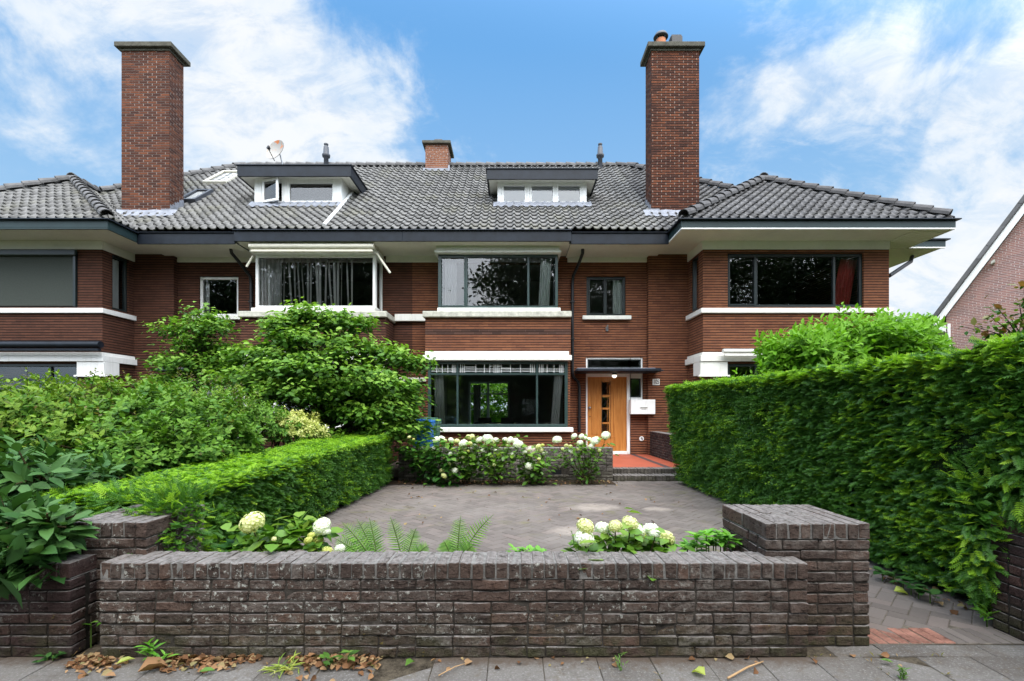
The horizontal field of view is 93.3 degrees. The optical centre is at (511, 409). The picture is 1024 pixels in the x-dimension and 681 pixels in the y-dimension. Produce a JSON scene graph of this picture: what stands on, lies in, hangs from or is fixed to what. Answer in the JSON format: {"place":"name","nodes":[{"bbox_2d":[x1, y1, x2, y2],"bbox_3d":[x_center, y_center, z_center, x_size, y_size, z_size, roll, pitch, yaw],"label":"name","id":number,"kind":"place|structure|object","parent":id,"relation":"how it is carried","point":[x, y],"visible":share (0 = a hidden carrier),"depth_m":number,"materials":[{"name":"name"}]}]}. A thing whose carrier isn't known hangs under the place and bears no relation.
{"place":"outdoors","nodes":[
{"label":"outdoors","id":0,"kind":"place"},
{"bbox_2d":[266,463,398,543],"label":"garden soil","id":1,"kind":"structure","parent":0,"point":[394,478],"depth_m":7.08,"materials":[{"name":"brown soil"}]},
{"bbox_2d":[0,375,67,451],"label":"shrub","id":2,"kind":"object","parent":1,"relation":"on","point":[10,430],"visible":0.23,"depth_m":5.43,"materials":[{"name":"green plant"}]},
{"bbox_2d":[0,429,127,608],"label":"shrub","id":3,"kind":"object","parent":1,"relation":"on","point":[39,531],"visible":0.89,"depth_m":2.82,"materials":[{"name":"green plant"}]},
{"bbox_2d":[0,367,160,461],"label":"shrub","id":4,"kind":"object","parent":1,"relation":"on","point":[73,413],"visible":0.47,"depth_m":5.45,"materials":[{"name":"green plant"}]},
{"bbox_2d":[64,375,270,485],"bbox_3d":[-4.233,0.517,5.679,2.246,1.898,2.012,0,0,0],"label":"shrub","id":5,"kind":"object","parent":1,"relation":"on","point":[166,435],"visible":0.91,"depth_m":5.41,"materials":[{"name":"green plant"}]},
{"bbox_2d":[132,299,248,394],"bbox_3d":[-6.581,-0.426,9.801,2.559,3.661,1.970,0,0,0],"label":"tree","id":6,"kind":"object","parent":1,"relation":"on","point":[202,349],"visible":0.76,"depth_m":9.66,"materials":[{"name":"green plant"}]},
{"bbox_2d":[122,366,276,430],"bbox_3d":[-4.675,0.424,7.088,2.162,2.073,1.641,0,0,0],"label":"shrub","id":7,"kind":"object","parent":1,"relation":"on","point":[219,392],"visible":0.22,"depth_m":7.05,"materials":[{"name":"green plant"}]},
{"bbox_2d":[19,431,395,553],"bbox_3d":[-2.784,0.880,5.996,1.634,1.033,6.208,0,0,0],"label":"hedge","id":8,"kind":"object","parent":1,"relation":"on","point":[318,477],"visible":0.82,"depth_m":4.75,"materials":[{"name":"green plant"}]},
{"bbox_2d":[205,396,321,449],"bbox_3d":[-3.920,0.621,7.633,1.336,1.713,1.884,0,0,22],"label":"shrub","id":9,"kind":"object","parent":1,"relation":"on","point":[265,410],"visible":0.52,"depth_m":7.55,"materials":[{"name":"green plant"}]},
{"bbox_2d":[264,405,330,446],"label":"shrub","id":10,"kind":"object","parent":1,"relation":"on","point":[312,428],"visible":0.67,"depth_m":7.87,"materials":[{"name":"yellow plant"}]},
{"bbox_2d":[191,297,444,443],"bbox_3d":[-3.777,-0.393,9.307,4.726,3.566,2.947,0,0,0],"label":"tree","id":11,"kind":"object","parent":1,"relation":"on","point":[290,364],"visible":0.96,"depth_m":8.95,"materials":[{"name":"green plant"}]},
{"bbox_2d":[394,418,474,487],"bbox_3d":[-1.546,0.817,9.111,1.778,1.319,1.273,0,0,0],"label":"hydrangea","id":12,"kind":"object","parent":1,"relation":"on","point":[435,474],"visible":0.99,"depth_m":8.92,"materials":[{"name":"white plant"}]},
{"bbox_2d":[398,447,612,480],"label":"terrace wall","id":13,"kind":"structure","parent":1,"relation":"on","point":[561,473],"depth_m":9.52,"materials":[{"name":"grey brick"}]},
{"bbox_2d":[402,139,668,453],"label":"brick house","id":14,"kind":"structure","parent":1,"relation":"on","point":[498,231],"depth_m":13.10,"materials":[{"name":"brick"}]},
{"bbox_2d":[435,375,444,423],"bbox_3d":[-1.864,-0.250,12.500,0.280,1.300,0.069,0,0,0],"label":"curtain","id":15,"kind":"object","parent":14,"relation":"hanging from","point":[439,399],"visible":0.89,"depth_m":12.49,"materials":[{"name":"grey fabric"}]},
{"bbox_2d":[442,258,444,304],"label":"window","id":16,"kind":"structure","parent":14,"relation":"in","point":[443,264],"depth_m":13.04,"materials":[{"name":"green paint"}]},
{"bbox_2d":[445,259,456,304],"bbox_3d":[-1.601,-3.295,12.620,0.319,1.290,0.069,0,0,0],"label":"curtain","id":17,"kind":"object","parent":14,"relation":"hanging from","point":[450,281],"visible":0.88,"depth_m":12.62,"materials":[{"name":"white fabric"}]},
{"bbox_2d":[473,385,480,423],"bbox_3d":[-1.395,0.050,19.300,0.298,2.100,0.069,0,0,0],"label":"curtain","id":18,"kind":"object","parent":14,"relation":"hanging from","point":[476,402],"visible":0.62,"depth_m":19.30,"materials":[{"name":"black fabric"}]},
{"bbox_2d":[478,417,491,423],"bbox_3d":[-0.900,0.725,16.290,0.440,0.950,0.460,0,0,0],"label":"dining chair","id":19,"kind":"object","parent":14,"relation":"in","point":[484,420],"visible":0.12,"depth_m":16.06,"materials":[{"name":"black"}]},
{"bbox_2d":[469,382,509,423],"bbox_3d":[-0.925,0.025,19.650,1.650,2.350,0.100,0,0,0],"label":"garden door","id":20,"kind":"structure","parent":14,"relation":"in","point":[470,393],"depth_m":19.60,"materials":[{"name":"white paint"}]},
{"bbox_2d":[474,422,520,423],"bbox_3d":[-0.500,0.820,17.000,1.600,0.760,0.800,0,0,0],"label":"dining table","id":21,"kind":"object","parent":14,"relation":"in","point":[499,423],"visible":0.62,"depth_m":16.60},
{"bbox_2d":[434,248,560,307],"bbox_3d":[-0.360,-3.362,12.659,3.220,1.514,0.858,0,0,0],"label":"window","id":22,"kind":"structure","parent":14,"relation":"in","point":[465,255],"depth_m":12.40,"materials":[{"name":"black paint"}]},
{"bbox_2d":[428,361,567,426],"bbox_3d":[-0.361,-0.403,12.325,3.555,1.675,0.090,0,0,0],"label":"window","id":23,"kind":"structure","parent":14,"relation":"in","point":[457,363],"depth_m":12.28,"materials":[{"name":"green paint"}]},
{"bbox_2d":[501,417,513,423],"bbox_3d":[-0.150,0.725,16.240,0.440,0.950,0.460,0,0,0],"label":"dining chair","id":24,"kind":"object","parent":14,"relation":"in","point":[507,420],"visible":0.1,"depth_m":16.01,"materials":[{"name":"black"}]},
{"bbox_2d":[538,259,550,305],"bbox_3d":[0.858,-3.295,12.620,0.341,1.290,0.069,0,0,0],"label":"curtain","id":25,"kind":"object","parent":14,"relation":"hanging from","point":[544,286],"visible":0.98,"depth_m":12.61,"materials":[{"name":"grey fabric"}]},
{"bbox_2d":[553,258,554,305],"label":"window","id":26,"kind":"structure","parent":14,"relation":"in","point":[554,258],"depth_m":12.95,"materials":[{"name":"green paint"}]},
{"bbox_2d":[551,375,562,423],"bbox_3d":[1.155,-0.250,12.497,0.318,1.300,0.063,0,0,2],"label":"curtain","id":27,"kind":"object","parent":14,"relation":"hanging from","point":[556,404],"visible":0.94,"depth_m":12.49,"materials":[{"name":"grey fabric"}]},
{"bbox_2d":[586,277,624,314],"bbox_3d":[2.549,-3.081,13.184,1.066,1.073,0.092,0,0,0],"label":"window","id":28,"kind":"structure","parent":14,"relation":"in","point":[588,279],"depth_m":13.15,"materials":[{"name":"paint"}]},
{"bbox_2d":[588,377,626,450],"bbox_3d":[2.588,0.108,13.158,1.065,2.013,0.125,0,0,0],"label":"door","id":29,"kind":"structure","parent":14,"relation":"in","point":[616,426],"depth_m":13.18,"materials":[{"name":"brown wood"}]},
{"bbox_2d":[588,359,640,367],"bbox_3d":[2.779,-1.258,13.180,1.451,0.235,0.050,0,0,0],"label":"transom window","id":30,"kind":"structure","parent":14,"relation":"in","point":[588,359],"depth_m":13.16,"materials":[{"name":"paint"}]},
{"bbox_2d":[613,280,621,313],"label":"curtain","id":31,"kind":"object","parent":14,"relation":"hanging from","point":[617,296],"visible":0.67,"depth_m":13.32,"materials":[{"name":"grey fabric"}]},
{"bbox_2d":[629,400,654,413],"bbox_3d":[3.481,-0.082,12.952,0.648,0.391,0.276,0,0,0],"label":"mailbox","id":32,"kind":"object","parent":14,"relation":"attached to","point":[641,406],"visible":0.97,"depth_m":12.83,"materials":[{"name":"white paint"}]},
{"bbox_2d":[650,431,675,461],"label":"porch wall","id":33,"kind":"structure","parent":1,"relation":"on","point":[660,446],"depth_m":11.93,"materials":[{"name":"brick"}]},
{"bbox_2d":[615,30,961,454],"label":"brick house","id":34,"kind":"structure","parent":1,"relation":"on","point":[732,269],"depth_m":12.46,"materials":[{"name":"brick"}]},
{"bbox_2d":[652,379,659,384],"bbox_3d":[3.851,-0.747,12.924,0.190,0.165,0.027,0,0,0],"label":"number sign","id":35,"kind":"object","parent":34,"relation":"attached to","point":[655,381],"visible":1,"depth_m":12.91,"materials":[{"name":"white ceramic"}]},
{"bbox_2d":[692,256,697,311],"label":"window","id":36,"kind":"structure","parent":34,"relation":"in","point":[695,261],"depth_m":12.66,"materials":[{"name":"paint"}]},
{"bbox_2d":[728,364,757,374],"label":"window","id":37,"kind":"structure","parent":34,"relation":"in","point":[729,365],"depth_m":11.99,"materials":[{"name":"paint"}]},
{"bbox_2d":[728,254,861,306],"bbox_3d":[7.006,-3.208,12.024,3.359,1.325,0.092,0,0,0],"label":"window","id":38,"kind":"structure","parent":34,"relation":"in","point":[859,256],"depth_m":11.99,"materials":[{"name":"paint"}]},
{"bbox_2d":[835,259,856,304],"bbox_3d":[8.434,-3.200,12.260,0.656,1.240,0.069,0,0,0],"label":"curtain","id":39,"kind":"object","parent":34,"relation":"hanging from","point":[845,279],"visible":0.87,"depth_m":12.26,"materials":[{"name":"red fabric"}]},
{"bbox_2d":[663,329,1023,614],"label":"hedge","id":40,"kind":"object","parent":1,"relation":"on","point":[915,460],"visible":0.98,"depth_m":3.98,"materials":[{"name":"green plant"}]},
{"bbox_2d":[731,302,955,377],"bbox_3d":[5.861,-0.242,8.564,4.304,3.462,2.212,0,0,0],"label":"shrub","id":41,"kind":"object","parent":1,"relation":"on","point":[831,343],"visible":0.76,"depth_m":8.05,"materials":[{"name":"green plant"}]},
{"bbox_2d":[868,628,956,643],"bbox_3d":[2.185,1.427,3.000,0.970,0.067,0.220,0,0,0],"label":"path edging","id":42,"kind":"object","parent":1,"relation":"on","point":[913,636],"visible":0.29,"depth_m":2.98,"materials":[{"name":"red brick"}]},
{"bbox_2d":[929,628,1023,643],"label":"path edging","id":43,"kind":"object","parent":1,"relation":"on","point":[963,635],"visible":0.63,"depth_m":2.98,"materials":[{"name":"grey concrete"}]},
{"bbox_2d":[957,281,1023,346],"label":"maple","id":44,"kind":"object","parent":1,"relation":"on","point":[1003,330],"visible":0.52,"depth_m":5.71,"materials":[{"name":"green plant"}]},
{"bbox_2d":[0,644,1023,680],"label":"pavement","id":45,"kind":"structure","parent":0,"point":[982,662],"depth_m":2.62,"materials":[{"name":"concrete"}]},
{"bbox_2d":[31,651,64,662],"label":"weed","id":46,"kind":"object","parent":45,"relation":"on","point":[47,657],"visible":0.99,"depth_m":2.70,"materials":[{"name":"green plant"}]},
{"bbox_2d":[0,554,97,657],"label":"garden wall","id":47,"kind":"structure","parent":45,"relation":"on","point":[52,616],"depth_m":2.73,"materials":[{"name":"brick"}]},
{"bbox_2d":[85,621,100,647],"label":"weed","id":48,"kind":"object","parent":45,"relation":"on","point":[91,631],"visible":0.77,"depth_m":2.85,"materials":[{"name":"green plant"}]},
{"bbox_2d":[117,656,134,663],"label":"fallen leaf","id":49,"kind":"object","parent":45,"relation":"on","point":[123,659],"visible":1,"depth_m":2.66,"materials":[{"name":"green plant"}]},
{"bbox_2d":[69,504,204,643],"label":"garden pier","id":50,"kind":"structure","parent":45,"relation":"on","point":[119,534],"depth_m":2.91,"materials":[{"name":"brick"}]},
{"bbox_2d":[138,657,168,671],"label":"fallen leaf","id":51,"kind":"object","parent":45,"relation":"on","point":[149,663],"visible":0.93,"depth_m":2.59,"materials":[{"name":"brown plant"}]},
{"bbox_2d":[133,637,177,660],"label":"weed","id":52,"kind":"object","parent":45,"relation":"on","point":[146,648],"visible":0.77,"depth_m":2.67,"materials":[{"name":"green plant"}]},
{"bbox_2d":[199,667,213,671],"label":"fallen leaf","id":53,"kind":"object","parent":45,"relation":"on","point":[207,669],"visible":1,"depth_m":2.56,"materials":[{"name":"green plant"}]},
{"bbox_2d":[257,651,304,678],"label":"weed","id":54,"kind":"object","parent":45,"relation":"on","point":[282,667],"visible":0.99,"depth_m":2.58,"materials":[{"name":"green plant"}]},
{"bbox_2d":[319,649,359,668],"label":"weed","id":55,"kind":"object","parent":45,"relation":"on","point":[328,657],"visible":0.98,"depth_m":2.65,"materials":[{"name":"green plant"}]},
{"bbox_2d":[438,663,465,675],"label":"twig","id":56,"kind":"object","parent":45,"relation":"on","point":[450,669],"visible":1,"depth_m":2.58,"materials":[{"name":"beige wood"}]},
{"bbox_2d":[99,551,808,657],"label":"garden wall","id":57,"kind":"structure","parent":45,"relation":"on","point":[528,604],"depth_m":2.73,"materials":[{"name":"brick"}]},
{"bbox_2d":[65,652,901,680],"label":"fallen leaves","id":58,"kind":"object","parent":45,"relation":"on","point":[99,660],"depth_m":2.66,"materials":[{"name":"brown plant"}]},
{"bbox_2d":[55,651,955,680],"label":"pavement weeds","id":59,"kind":"object","parent":45,"relation":"on","point":[661,673],"visible":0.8,"depth_m":2.69,"materials":[{"name":"plant"}]},
{"bbox_2d":[614,652,627,670],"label":"weed","id":60,"kind":"object","parent":45,"relation":"on","point":[620,667],"visible":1,"depth_m":2.62,"materials":[{"name":"green plant"}]},
{"bbox_2d":[692,666,704,674],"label":"fallen leaf","id":61,"kind":"object","parent":45,"relation":"on","point":[700,669],"visible":1,"depth_m":2.55,"materials":[{"name":"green plant"}]},
{"bbox_2d":[727,661,763,678],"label":"twig","id":62,"kind":"object","parent":45,"relation":"on","point":[738,672],"visible":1,"depth_m":2.56,"materials":[{"name":"beige wood"}]},
{"bbox_2d":[894,665,908,678],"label":"weed","id":63,"kind":"object","parent":45,"relation":"on","point":[902,671],"visible":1,"depth_m":2.52,"materials":[{"name":"green plant"}]},
{"bbox_2d":[990,516,1023,640],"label":"garden pier","id":64,"kind":"structure","parent":45,"relation":"on","point":[1008,617],"depth_m":3.00,"materials":[{"name":"brick"}]},
{"bbox_2d":[0,0,1023,411],"label":"sky","id":65,"kind":"structure","parent":0,"point":[918,101],"materials":[{"name":"blue"}]},
{"bbox_2d":[390,454,676,476],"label":"porch floor","id":66,"kind":"structure","parent":0,"point":[634,460],"depth_m":11.04,"materials":[{"name":"red tile"}]},
{"bbox_2d":[413,419,434,446],"bbox_3d":[-1.897,0.698,10.376,0.450,1.005,0.548,0,0,0],"label":"wheelie bin","id":67,"kind":"object","parent":66,"relation":"on","point":[431,421],"visible":0.14,"depth_m":10.14,"materials":[{"name":"blue plastic"}]},
{"bbox_2d":[421,418,441,445],"bbox_3d":[-1.887,0.688,11.022,0.510,1.025,0.615,0,0,0],"label":"wheelie bin","id":68,"kind":"object","parent":66,"relation":"on","point":[438,423],"visible":0.09,"depth_m":10.81,"materials":[{"name":"green plastic"}]},
{"bbox_2d":[276,481,993,634],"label":"driveway","id":69,"kind":"structure","parent":0,"point":[511,508],"depth_m":6.30,"materials":[{"name":"grey concrete"}]},
{"bbox_2d":[388,481,614,483],"bbox_3d":[-0.275,1.390,9.285,4.450,0.001,0.470,0,0,0],"label":"planting strip","id":70,"kind":"object","parent":69,"relation":"on","point":[502,482],"visible":0.4,"depth_m":9.27,"materials":[{"name":"soil"}]},
{"bbox_2d":[438,434,498,482],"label":"hydrangea","id":71,"kind":"object","parent":70,"relation":"on","point":[465,456],"visible":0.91,"depth_m":8.87,"materials":[{"name":"green plant"}]},
{"bbox_2d":[468,434,527,483],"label":"hydrangea","id":72,"kind":"object","parent":70,"relation":"on","point":[494,462],"visible":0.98,"depth_m":8.87,"materials":[{"name":"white plant"}]},
{"bbox_2d":[500,438,562,485],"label":"hydrangea","id":73,"kind":"object","parent":70,"relation":"on","point":[531,466],"visible":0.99,"depth_m":8.87,"materials":[{"name":"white plant"}]},
{"bbox_2d":[552,431,618,484],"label":"hydrangea","id":74,"kind":"object","parent":70,"relation":"on","point":[605,435],"visible":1,"depth_m":9.01,"materials":[{"name":"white plant"}]},
{"bbox_2d":[366,479,692,537],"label":"leaf litter","id":75,"kind":"object","parent":69,"relation":"on","point":[510,482],"visible":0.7,"depth_m":9.11,"materials":[{"name":"brown plant"}]},
{"bbox_2d":[613,467,682,480],"bbox_3d":[2.830,1.295,9.811,1.660,0.210,0.596,0,0,0],"label":"porch step","id":76,"kind":"object","parent":69,"relation":"on","point":[643,474],"visible":0.79,"depth_m":9.73,"materials":[{"name":"grey brick"}]},
{"bbox_2d":[722,504,869,646],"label":"garden pier","id":77,"kind":"structure","parent":69,"relation":"on","point":[829,548],"depth_m":2.86,"materials":[{"name":"brick"}]},
{"bbox_2d":[894,586,907,594],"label":"fallen leaf","id":78,"kind":"object","parent":69,"relation":"on","point":[899,589],"visible":1,"depth_m":3.69,"materials":[{"name":"yellow plant"}]},
{"bbox_2d":[873,566,942,603],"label":"perennial","id":79,"kind":"object","parent":69,"relation":"on","point":[920,590],"visible":0.99,"depth_m":3.69,"materials":[{"name":"green plant"}]},
{"bbox_2d":[869,568,992,616],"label":"hedge litter","id":80,"kind":"object","parent":69,"relation":"on","point":[955,612],"visible":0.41,"depth_m":3.45,"materials":[{"name":"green plant"}]},
{"bbox_2d":[971,602,998,626],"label":"weed","id":81,"kind":"object","parent":69,"relation":"on","point":[986,615],"visible":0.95,"depth_m":3.12,"materials":[{"name":"green plant"}]},
{"label":"flower bed","id":82,"kind":"structure","parent":69,"relation":"on","visible":0},
{"bbox_2d":[210,533,250,551],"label":"perennial","id":83,"kind":"object","parent":82,"relation":"on","point":[226,546],"visible":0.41,"depth_m":3.21,"materials":[{"name":"green plant"}]},
{"bbox_2d":[221,511,358,551],"bbox_3d":[-1.442,1.022,3.225,0.857,0.766,0.772,0,0,-26],"label":"hydrangea","id":84,"kind":"object","parent":82,"relation":"on","point":[283,539],"visible":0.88,"depth_m":3.17,"materials":[{"name":"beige plant"}]},
{"bbox_2d":[335,518,386,551],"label":"fern","id":85,"kind":"object","parent":82,"relation":"in","point":[366,546],"visible":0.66,"depth_m":3.17,"materials":[{"name":"green plant"}]},
{"bbox_2d":[385,517,428,551],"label":"fern","id":86,"kind":"object","parent":82,"relation":"on","point":[423,547],"visible":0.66,"depth_m":3.17,"materials":[{"name":"green plant"}]},
{"bbox_2d":[437,514,493,551],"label":"fern","id":87,"kind":"object","parent":82,"relation":"on","point":[448,546],"visible":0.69,"depth_m":3.16,"materials":[{"name":"green plant"}]},
{"bbox_2d":[508,543,546,551],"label":"perennial","id":88,"kind":"object","parent":82,"relation":"on","point":[536,548],"visible":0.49,"depth_m":3.12,"materials":[{"name":"green plant"}]},
{"bbox_2d":[561,507,695,580],"bbox_3d":[0.748,1.024,3.100,0.910,0.761,0.836,0,0,0],"label":"hydrangea","id":89,"kind":"object","parent":82,"relation":"on","point":[635,538],"visible":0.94,"depth_m":3.11,"materials":[{"name":"beige plant"}]},
{"bbox_2d":[674,528,741,551],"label":"perennial","id":90,"kind":"object","parent":82,"relation":"on","point":[724,537],"visible":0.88,"depth_m":3.23,"materials":[{"name":"green plant"}]},
{"label":"ground","id":91,"kind":"structure","parent":0,"visible":0},
{"bbox_2d":[0,41,254,406],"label":"brick house","id":92,"kind":"structure","parent":91,"relation":"on","point":[67,239],"depth_m":12.47,"materials":[{"name":"brown brick"}]},
{"bbox_2d":[0,254,77,306],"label":"window","id":93,"kind":"structure","parent":92,"relation":"in","point":[77,254],"depth_m":11.99,"materials":[{"name":"paint"}]},
{"bbox_2d":[0,364,77,392],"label":"window","id":94,"kind":"structure","parent":92,"relation":"in","point":[51,366],"depth_m":11.99,"materials":[{"name":"paint"}]},
{"bbox_2d":[113,259,118,308],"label":"curtain","id":95,"kind":"object","parent":92,"relation":"hanging from","point":[115,283],"visible":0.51,"depth_m":12.59,"materials":[{"name":"grey fabric"}]},
{"bbox_2d":[112,255,126,312],"bbox_3d":[-10.197,-3.255,12.500,0.080,1.400,0.510,0,0,0],"label":"window","id":96,"kind":"structure","parent":92,"relation":"in","point":[124,262],"depth_m":12.70,"materials":[{"name":"paint"}]},
{"bbox_2d":[137,143,433,463],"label":"brick house","id":97,"kind":"structure","parent":91,"relation":"on","point":[359,213],"depth_m":13.10,"materials":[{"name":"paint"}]},
{"bbox_2d":[205,280,209,313],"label":"curtain","id":98,"kind":"object","parent":97,"relation":"hanging from","point":[207,291],"visible":0.54,"depth_m":13.33,"materials":[{"name":"grey fabric"}]},
{"bbox_2d":[200,277,237,314],"bbox_3d":[-7.949,-3.081,13.190,1.066,1.073,0.080,0,0,0],"label":"window","id":99,"kind":"structure","parent":97,"relation":"in","point":[202,279],"depth_m":13.15,"materials":[{"name":"white paint"}]},
{"bbox_2d":[260,258,263,305],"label":"window","id":100,"kind":"structure","parent":97,"relation":"in","point":[260,258],"depth_m":12.51,"materials":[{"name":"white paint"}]},
{"bbox_2d":[261,259,281,305],"bbox_3d":[-6.302,-3.300,12.660,0.549,1.300,0.069,0,0,0],"label":"curtain","id":101,"kind":"object","parent":97,"relation":"hanging from","point":[270,289],"visible":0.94,"depth_m":12.66,"materials":[{"name":"grey fabric"}]},
{"bbox_2d":[266,140,283,163],"bbox_3d":[-6.774,-7.189,13.815,0.463,1.139,0.445,0,0,-25],"label":"satellite dish","id":102,"kind":"object","parent":97,"relation":"on","point":[274,149],"visible":0.97,"depth_m":13.90,"materials":[{"name":"metal"}]},
{"bbox_2d":[279,258,352,305],"bbox_3d":[-5.121,-3.310,12.620,1.921,1.300,0.040,0,0,0],"label":"curtain","id":103,"kind":"object","parent":97,"relation":"attached to","point":[318,294],"visible":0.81,"depth_m":12.62,"materials":[{"name":"grey fabric"}]},
{"bbox_2d":[249,248,384,308],"bbox_3d":[-5.040,-3.362,12.659,3.220,1.514,0.858,0,0,0],"label":"window","id":104,"kind":"structure","parent":97,"relation":"in","point":[357,257],"depth_m":12.40,"materials":[{"name":"white paint"}]},
{"bbox_2d":[376,256,382,310],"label":"window","id":105,"kind":"structure","parent":97,"relation":"in","point":[377,259],"depth_m":13.04,"materials":[{"name":"white paint"}]},
{"bbox_2d":[895,312,939,329],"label":"shrub","id":106,"kind":"object","parent":91,"relation":"on","point":[931,315],"visible":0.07,"depth_m":14.85,"materials":[{"name":"green plant"}]},
{"bbox_2d":[933,195,1023,350],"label":"gable house","id":107,"kind":"structure","parent":91,"relation":"on","point":[995,268],"depth_m":17.83,"materials":[{"name":"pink brick"}]},
{"label":"lawn","id":108,"kind":"structure","parent":0,"visible":0},
{"bbox_2d":[471,383,507,423],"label":"shrub","id":109,"kind":"object","parent":108,"relation":"on","point":[494,415],"visible":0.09,"depth_m":25.86,"materials":[{"name":"green plant"}]}
]}

